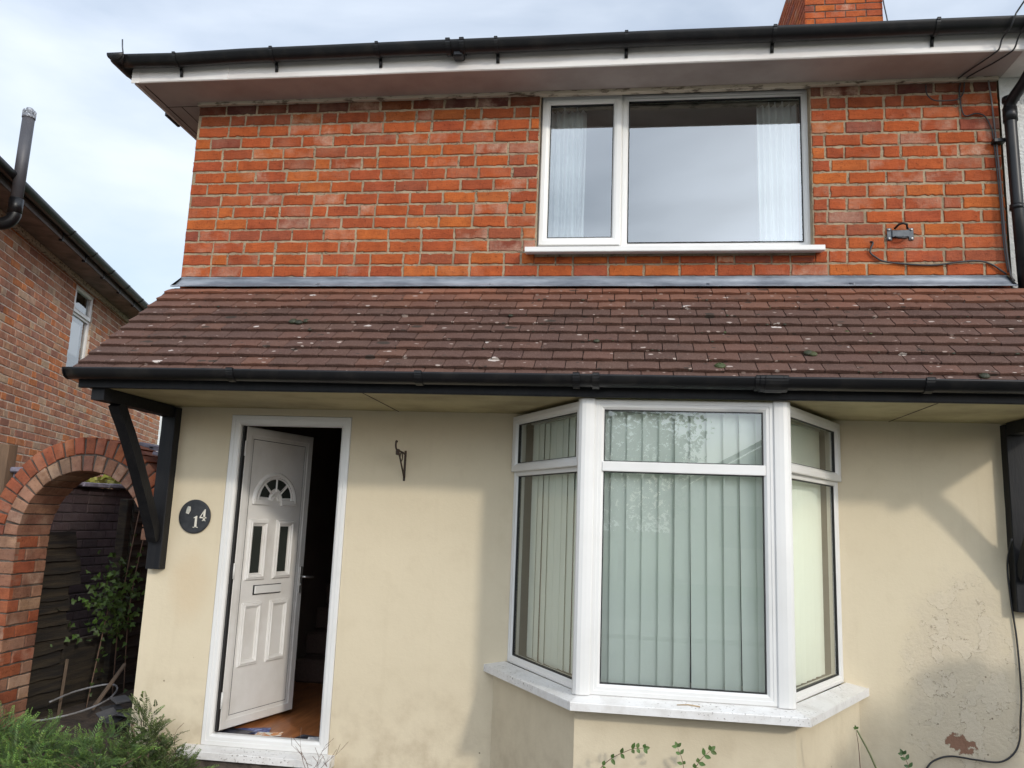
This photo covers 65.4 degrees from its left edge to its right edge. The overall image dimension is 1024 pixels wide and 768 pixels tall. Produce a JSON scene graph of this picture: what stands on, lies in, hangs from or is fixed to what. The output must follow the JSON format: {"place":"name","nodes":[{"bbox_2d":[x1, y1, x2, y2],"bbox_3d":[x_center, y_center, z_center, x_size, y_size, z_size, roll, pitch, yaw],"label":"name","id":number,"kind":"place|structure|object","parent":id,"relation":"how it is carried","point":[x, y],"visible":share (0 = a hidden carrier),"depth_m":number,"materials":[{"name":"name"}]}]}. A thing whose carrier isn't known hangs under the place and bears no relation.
{"place":"outdoors","nodes":[
{"label":"outdoors","id":0,"kind":"place"},
{"bbox_2d":[3,755,107,767],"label":"flower bed","id":1,"kind":"object","parent":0,"point":[47,764],"visible":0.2,"depth_m":4.99,"materials":[{"name":"soil"}]},
{"bbox_2d":[0,701,179,767],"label":"juniper shrub","id":2,"kind":"object","parent":1,"relation":"on","point":[12,756],"visible":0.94,"depth_m":4.66,"materials":[{"name":"green plant"}]},
{"bbox_2d":[105,691,218,767],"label":"juniper shrub","id":3,"kind":"object","parent":1,"relation":"on","point":[163,757],"visible":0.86,"depth_m":4.73,"materials":[{"name":"green plant"}]},
{"bbox_2d":[148,723,183,760],"bbox_3d":[-2.093,2.161,4.785,0.286,0.284,0.101,1,-10,8],"label":"dry twig","id":4,"kind":"object","parent":3,"relation":"attached to","point":[168,749],"visible":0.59,"depth_m":4.79,"materials":[{"name":"brown wood"}]},
{"bbox_2d":[291,734,347,767],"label":"dry twig","id":5,"kind":"object","parent":1,"relation":"on","point":[316,751],"visible":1,"depth_m":4.69,"materials":[{"name":"beige plant"}]},
{"bbox_2d":[601,743,649,767],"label":"seedling","id":6,"kind":"object","parent":1,"relation":"on","point":[645,747],"visible":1,"depth_m":3.75,"materials":[{"name":"green plant"}]},
{"bbox_2d":[672,742,685,767],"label":"seedling","id":7,"kind":"object","parent":1,"relation":"on","point":[676,745],"visible":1,"depth_m":3.72,"materials":[{"name":"green plant"}]},
{"bbox_2d":[692,745,716,767],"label":"seedling","id":8,"kind":"object","parent":1,"relation":"on","point":[711,749],"visible":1,"depth_m":3.70,"materials":[{"name":"green plant"}]},
{"bbox_2d":[853,726,860,767],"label":"seedling","id":9,"kind":"object","parent":1,"relation":"on","point":[854,727],"visible":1,"depth_m":3.65,"materials":[{"name":"green plant"}]},
{"bbox_2d":[856,730,876,767],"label":"cut stem","id":10,"kind":"object","parent":1,"relation":"on","point":[867,749],"visible":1,"depth_m":3.62,"materials":[{"name":"green plant"}]},
{"bbox_2d":[898,749,912,767],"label":"seedling","id":11,"kind":"object","parent":1,"relation":"on","point":[903,753],"visible":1,"depth_m":3.60,"materials":[{"name":"green plant"}]},
{"bbox_2d":[2,689,133,767],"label":"path","id":12,"kind":"structure","parent":0,"point":[87,720],"depth_m":5.95,"materials":[{"name":"grey concrete"}]},
{"bbox_2d":[0,444,17,497],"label":"fence post","id":13,"kind":"object","parent":12,"relation":"on","point":[8,454],"visible":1,"depth_m":6.05,"materials":[{"name":"brown wood"}]},
{"bbox_2d":[10,467,22,476],"bbox_3d":[-3.661,0.742,6.098,0.320,0.200,0.140,1,-10,8],"label":"capped rail","id":14,"kind":"object","parent":13,"relation":"attached to","point":[15,470],"visible":0.18,"depth_m":6.06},
{"bbox_2d":[22,726,66,734],"bbox_3d":[-3.207,2.377,5.468,0.259,0.039,0.100,4,-10,-11],"label":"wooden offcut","id":15,"kind":"object","parent":12,"relation":"on","point":[64,727],"visible":0.34,"depth_m":5.47,"materials":[{"name":"brown wood"}]},
{"bbox_2d":[24,531,80,719],"bbox_3d":[-3.545,1.844,6.091,0.066,1.417,0.573,1,-10,8],"label":"lap fence","id":16,"kind":"object","parent":12,"relation":"on","point":[61,571],"visible":0.6,"depth_m":6.12,"materials":[{"name":"brown wood"}]},
{"bbox_2d":[57,659,68,715],"bbox_3d":[-3.442,2.327,6.111,0.024,0.417,0.026,1,-10,8],"label":"stake","id":17,"kind":"object","parent":12,"relation":"on","point":[62,686],"visible":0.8,"depth_m":6.11,"materials":[{"name":"brown wood"}]},
{"bbox_2d":[32,683,117,721],"bbox_3d":[-3.179,2.352,5.881,0.438,0.126,0.808,1,-10,8],"label":"plastic hoop","id":18,"kind":"object","parent":12,"relation":"on","point":[94,706],"visible":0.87,"depth_m":5.88,"materials":[{"name":"grey plastic"}]},
{"bbox_2d":[0,437,158,731],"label":"brick archway","id":19,"kind":"object","parent":12,"relation":"on","point":[39,488],"visible":0.84,"depth_m":5.63,"materials":[{"name":"red brick"}]},
{"bbox_2d":[58,632,106,708],"bbox_3d":[-3.510,2.352,6.543,0.030,0.550,0.620,1,-10,8],"label":"board","id":20,"kind":"object","parent":12,"relation":"on","point":[81,656],"visible":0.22,"depth_m":6.50,"materials":[{"name":"brown wood"}]},
{"bbox_2d":[50,482,131,640],"bbox_3d":[-4.219,2.123,8.855,0.343,1.965,4.415,1,-10,8],"label":"fence","id":21,"kind":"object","parent":12,"relation":"on","point":[87,513],"depth_m":7.99,"materials":[{"name":"wood"}]},
{"bbox_2d":[85,474,121,489],"bbox_3d":[-4.263,1.072,8.570,0.417,0.224,1.829,1,-10,8],"label":"ivy","id":22,"kind":"object","parent":21,"relation":"on","point":[104,478],"visible":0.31,"depth_m":8.29,"materials":[{"name":"green plant"}]},
{"bbox_2d":[50,512,144,707],"bbox_3d":[-3.326,1.804,6.664,0.333,1.677,1.144,1,-10,8],"label":"ivy","id":23,"kind":"object","parent":12,"relation":"on","point":[107,600],"visible":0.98,"depth_m":6.63,"materials":[{"name":"green plant"}]},
{"bbox_2d":[91,663,125,710],"bbox_3d":[-3.042,2.281,6.019,0.036,0.308,0.216,-4,-12,34],"label":"broken lath","id":24,"kind":"object","parent":12,"relation":"on","point":[110,684],"visible":0.86,"depth_m":6.02,"materials":[{"name":"brown wood"}]},
{"bbox_2d":[99,704,122,710],"bbox_3d":[-3.026,2.450,6.024,0.141,0.030,0.110,11,-13,-40],"label":"broken slate","id":25,"kind":"object","parent":12,"relation":"on","point":[117,707],"visible":0.6,"depth_m":6.03,"materials":[{"name":"grey stone"}]},
{"bbox_2d":[101,716,125,723],"bbox_3d":[-2.895,2.442,5.826,0.110,0.041,0.167,0,-10,11],"label":"broken slate","id":26,"kind":"object","parent":12,"relation":"on","point":[116,719],"visible":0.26,"depth_m":5.79,"materials":[{"name":"grey stone"}]},
{"bbox_2d":[100,499,132,697],"bbox_3d":[-3.430,1.852,6.897,0.080,1.700,0.080,1,-10,8],"label":"fence post","id":27,"kind":"object","parent":12,"relation":"on","point":[123,528],"visible":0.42,"depth_m":6.92,"materials":[{"name":"brown wood"}]},
{"bbox_2d":[111,497,147,696],"bbox_3d":[-3.267,1.980,7.799,0.066,1.736,1.788,1,-10,8],"label":"lap fence","id":28,"kind":"object","parent":12,"relation":"on","point":[133,639],"visible":0.14,"depth_m":7.05,"materials":[{"name":"brown wood"}]},
{"bbox_2d":[156,416,161,451],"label":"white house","id":29,"kind":"structure","parent":0,"point":[159,430],"depth_m":25.79,"materials":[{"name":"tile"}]},
{"bbox_2d":[0,0,1023,303],"label":"sky","id":30,"kind":"structure","parent":0,"point":[104,156],"materials":[{"name":"white"}]},
{"bbox_2d":[677,704,699,706],"bbox_3d":[0.855,1.558,3.867,0.111,0.009,0.014,0,-10,10],"label":"dry twig","id":31,"kind":"object","parent":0,"point":[687,704],"visible":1,"depth_m":3.87,"materials":[{"name":"wood"}]},
{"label":"broken slate","id":32,"kind":"object","parent":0,"visible":0},
{"bbox_2d":[117,712,130,718],"bbox_3d":[-2.719,2.368,5.687,0.165,0.052,0.110,2,-10,1],"label":"broken slate","id":33,"kind":"object","parent":32,"relation":"on","point":[122,714],"visible":0.34,"depth_m":5.64,"materials":[{"name":"black stone"}]},
{"bbox_2d":[95,707,118,719],"bbox_3d":[-2.865,2.332,5.643,0.123,0.056,0.109,11,-13,-42],"label":"broken slate","id":34,"kind":"object","parent":33,"relation":"on","point":[107,713],"visible":0.9,"depth_m":5.63,"materials":[{"name":"grey stone"}]},
{"bbox_2d":[109,695,130,703],"bbox_3d":[-2.831,2.283,5.773,0.110,0.026,0.167,11,-13,-42],"label":"broken slate","id":35,"kind":"object","parent":34,"relation":"on","point":[120,699],"visible":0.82,"depth_m":5.76,"materials":[{"name":"grey stone"}]},
{"label":"ground","id":36,"kind":"structure","parent":0,"visible":0},
{"bbox_2d":[0,107,159,488],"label":"brick house","id":37,"kind":"structure","parent":36,"relation":"on","point":[70,296],"depth_m":9.19,"materials":[{"name":"red brick"}]},
{"bbox_2d":[67,284,92,362],"bbox_3d":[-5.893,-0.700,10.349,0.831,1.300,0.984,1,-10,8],"label":"window","id":38,"kind":"structure","parent":37,"relation":"in","point":[85,318],"depth_m":10.59,"materials":[{"name":"white plastic"}]},
{"bbox_2d":[62,0,1023,767],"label":"brick house","id":39,"kind":"structure","parent":36,"relation":"on","point":[376,214],"depth_m":4.95,"materials":[{"name":"paint"}]},
{"bbox_2d":[179,500,210,533],"bbox_3d":[-2.074,0.866,5.214,0.220,0.220,0.016,1,-10,8],"label":"house number","id":40,"kind":"object","parent":39,"relation":"attached to","point":[194,516],"visible":1,"depth_m":5.21,"materials":[{"name":"metal"}]},
{"bbox_2d":[219,728,254,733],"bbox_3d":[-1.760,2.220,5.097,0.200,0.010,0.140,-2,-11,25],"label":"leaflet","id":41,"kind":"object","parent":39,"relation":"on","point":[236,730],"visible":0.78,"depth_m":5.11,"materials":[{"name":"paper"}]},
{"bbox_2d":[238,728,270,733],"bbox_3d":[-1.672,2.238,5.154,0.210,0.007,0.150,4,-10,-9],"label":"leaflet","id":42,"kind":"object","parent":39,"relation":"on","point":[256,730],"visible":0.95,"depth_m":5.18,"materials":[{"name":"blue paper"}]},
{"bbox_2d":[218,426,313,730],"bbox_3d":[-1.669,1.299,5.536,0.122,1.934,0.783,-3,-11,29],"label":"front door","id":43,"kind":"structure","parent":39,"relation":"in","point":[259,674],"depth_m":5.47,"materials":[{"name":"plastic"}]},
{"bbox_2d":[255,732,282,735],"bbox_3d":[-1.543,2.220,5.063,0.170,0.011,0.100,2,-10,2],"label":"leaflet","id":44,"kind":"object","parent":39,"relation":"on","point":[269,733],"visible":0.83,"depth_m":5.07,"materials":[{"name":"orange paper"}]},
{"bbox_2d":[295,734,318,738],"bbox_3d":[-1.276,2.226,5.022,0.180,0.012,0.130,-1,-10,19],"label":"leaflet","id":45,"kind":"object","parent":39,"relation":"on","point":[303,736],"visible":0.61,"depth_m":5.06,"materials":[{"name":"paper"}]},
{"bbox_2d":[308,737,318,739],"bbox_3d":[-1.199,2.220,4.992,0.160,0.010,0.110,3,-10,-6],"label":"leaflet","id":46,"kind":"object","parent":39,"relation":"on","point":[314,738],"visible":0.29,"depth_m":5.01,"materials":[{"name":"white paper"}]},
{"bbox_2d":[395,440,406,480],"bbox_3d":[-0.700,0.480,4.983,0.018,0.238,0.246,1,-10,8],"label":"basket hook","id":47,"kind":"object","parent":39,"relation":"attached to","point":[398,451],"visible":1,"depth_m":5.03,"materials":[{"name":"metal"}]},
{"bbox_2d":[526,414,576,673],"bbox_3d":[0.276,0.884,4.566,0.040,1.434,0.807,6,-11,-24],"label":"vertical blind","id":48,"kind":"object","parent":39,"relation":"attached to","point":[559,507],"visible":0.75,"depth_m":4.63,"materials":[{"name":"white fabric"}]},
{"bbox_2d":[217,298,1019,377],"bbox_3d":[0.358,-0.275,4.522,5.066,0.617,0.642,1,-10,8],"label":"moss","id":49,"kind":"object","parent":39,"relation":"on","point":[723,365],"visible":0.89,"depth_m":4.34,"materials":[{"name":"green plant"}]},
{"bbox_2d":[525,90,824,253],"bbox_3d":[1.039,-1.394,5.227,1.856,1.174,0.241,1,-10,8],"label":"bedroom window","id":50,"kind":"structure","parent":39,"relation":"in","point":[617,243],"depth_m":5.30,"materials":[{"name":"white plastic"}]},
{"bbox_2d":[552,101,798,113],"bbox_3d":[1.091,-1.907,5.518,1.790,0.023,0.060,1,-10,8],"label":"curtain rail","id":51,"kind":"object","parent":39,"relation":"attached to","point":[682,107],"visible":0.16,"depth_m":5.49,"materials":[{"name":"white plastic"}]},
{"bbox_2d":[548,108,586,236],"bbox_3d":[0.360,-1.163,5.474,0.276,1.550,0.055,1,-10,8],"label":"curtain","id":52,"kind":"object","parent":51,"relation":"hanging from","point":[567,175],"visible":0.57,"depth_m":5.52,"materials":[{"name":"fabric"}]},
{"bbox_2d":[756,101,799,242],"bbox_3d":[1.772,-1.141,5.282,0.276,1.550,0.056,1,-10,8],"label":"curtain","id":53,"kind":"object","parent":51,"relation":"hanging from","point":[778,171],"visible":0.56,"depth_m":5.33,"materials":[{"name":"fabric"}]},
{"bbox_2d":[483,398,868,726],"bbox_3d":[0.903,0.913,4.391,2.219,1.555,0.900,1,-10,8],"label":"bay window","id":54,"kind":"structure","parent":39,"relation":"in","point":[778,705],"depth_m":4.08,"materials":[{"name":"white plastic"}]},
{"bbox_2d":[601,411,764,692],"bbox_3d":[0.889,0.836,4.147,0.921,1.434,0.042,1,-10,8],"label":"vertical blind","id":55,"kind":"object","parent":39,"relation":"attached to","point":[651,537],"visible":0.79,"depth_m":4.13,"materials":[{"name":"white fabric"}]},
{"bbox_2d":[791,420,824,685],"bbox_3d":[1.567,0.905,4.398,0.040,1.433,0.809,-6,-12,38],"label":"vertical blind","id":56,"kind":"object","parent":39,"relation":"attached to","point":[808,593],"visible":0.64,"depth_m":4.51,"materials":[{"name":"white fabric"}]},
{"bbox_2d":[882,0,887,20],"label":"cable","id":57,"kind":"object","parent":39,"relation":"attached to","point":[885,10],"visible":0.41,"depth_m":9.14,"materials":[{"name":"grey plastic"}]},
{"bbox_2d":[887,222,913,240],"bbox_3d":[2.402,-0.942,4.915,0.156,0.097,0.069,1,-10,8],"label":"wall bracket","id":58,"kind":"object","parent":39,"relation":"attached to","point":[902,234],"depth_m":4.93,"materials":[{"name":"grey metal"}]},
{"bbox_2d":[869,241,1006,274],"bbox_3d":[2.599,-0.775,4.882,0.783,0.227,0.027,1,-10,9],"label":"cable","id":59,"kind":"object","parent":39,"relation":"attached to","point":[989,263],"visible":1,"depth_m":4.87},
{"bbox_2d":[925,82,964,101],"bbox_3d":[2.739,-1.843,5.037,0.242,0.136,0.024,1,-10,8],"label":"cable","id":60,"kind":"object","parent":39,"relation":"attached to","point":[945,100],"visible":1,"depth_m":5.03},
{"bbox_2d":[926,538,1021,767],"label":"cable","id":61,"kind":"object","parent":39,"relation":"attached to","point":[1020,717],"visible":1,"depth_m":4.41,"materials":[{"name":"black plastic"}]},
{"bbox_2d":[959,83,1008,272],"bbox_3d":[2.909,-1.289,4.929,0.219,1.251,0.016,1,-10,8],"label":"cable","id":62,"kind":"object","parent":39,"relation":"attached to","point":[996,172],"visible":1,"depth_m":4.92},
{"bbox_2d":[958,1,1023,78],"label":"cable","id":63,"kind":"object","parent":39,"relation":"on","point":[1020,6],"visible":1,"depth_m":4.72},
{"bbox_2d":[966,27,1023,100],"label":"cable","id":64,"kind":"object","parent":39,"relation":"attached to","point":[1001,57],"visible":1,"depth_m":4.79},
{"bbox_2d":[988,80,1014,280],"bbox_3d":[3.010,-1.266,4.902,0.039,1.338,0.078,10,-12,-38],"label":"cable","id":65,"kind":"object","parent":39,"relation":"attached to","point":[1012,278],"visible":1,"depth_m":4.90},
{"bbox_2d":[996,51,1023,287],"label":"rendered house","id":66,"kind":"structure","parent":36,"relation":"on","point":[1007,81],"depth_m":4.97,"materials":[{"name":"white render"},{"name":"glass"},{"name":"black upvc"}]}
]}

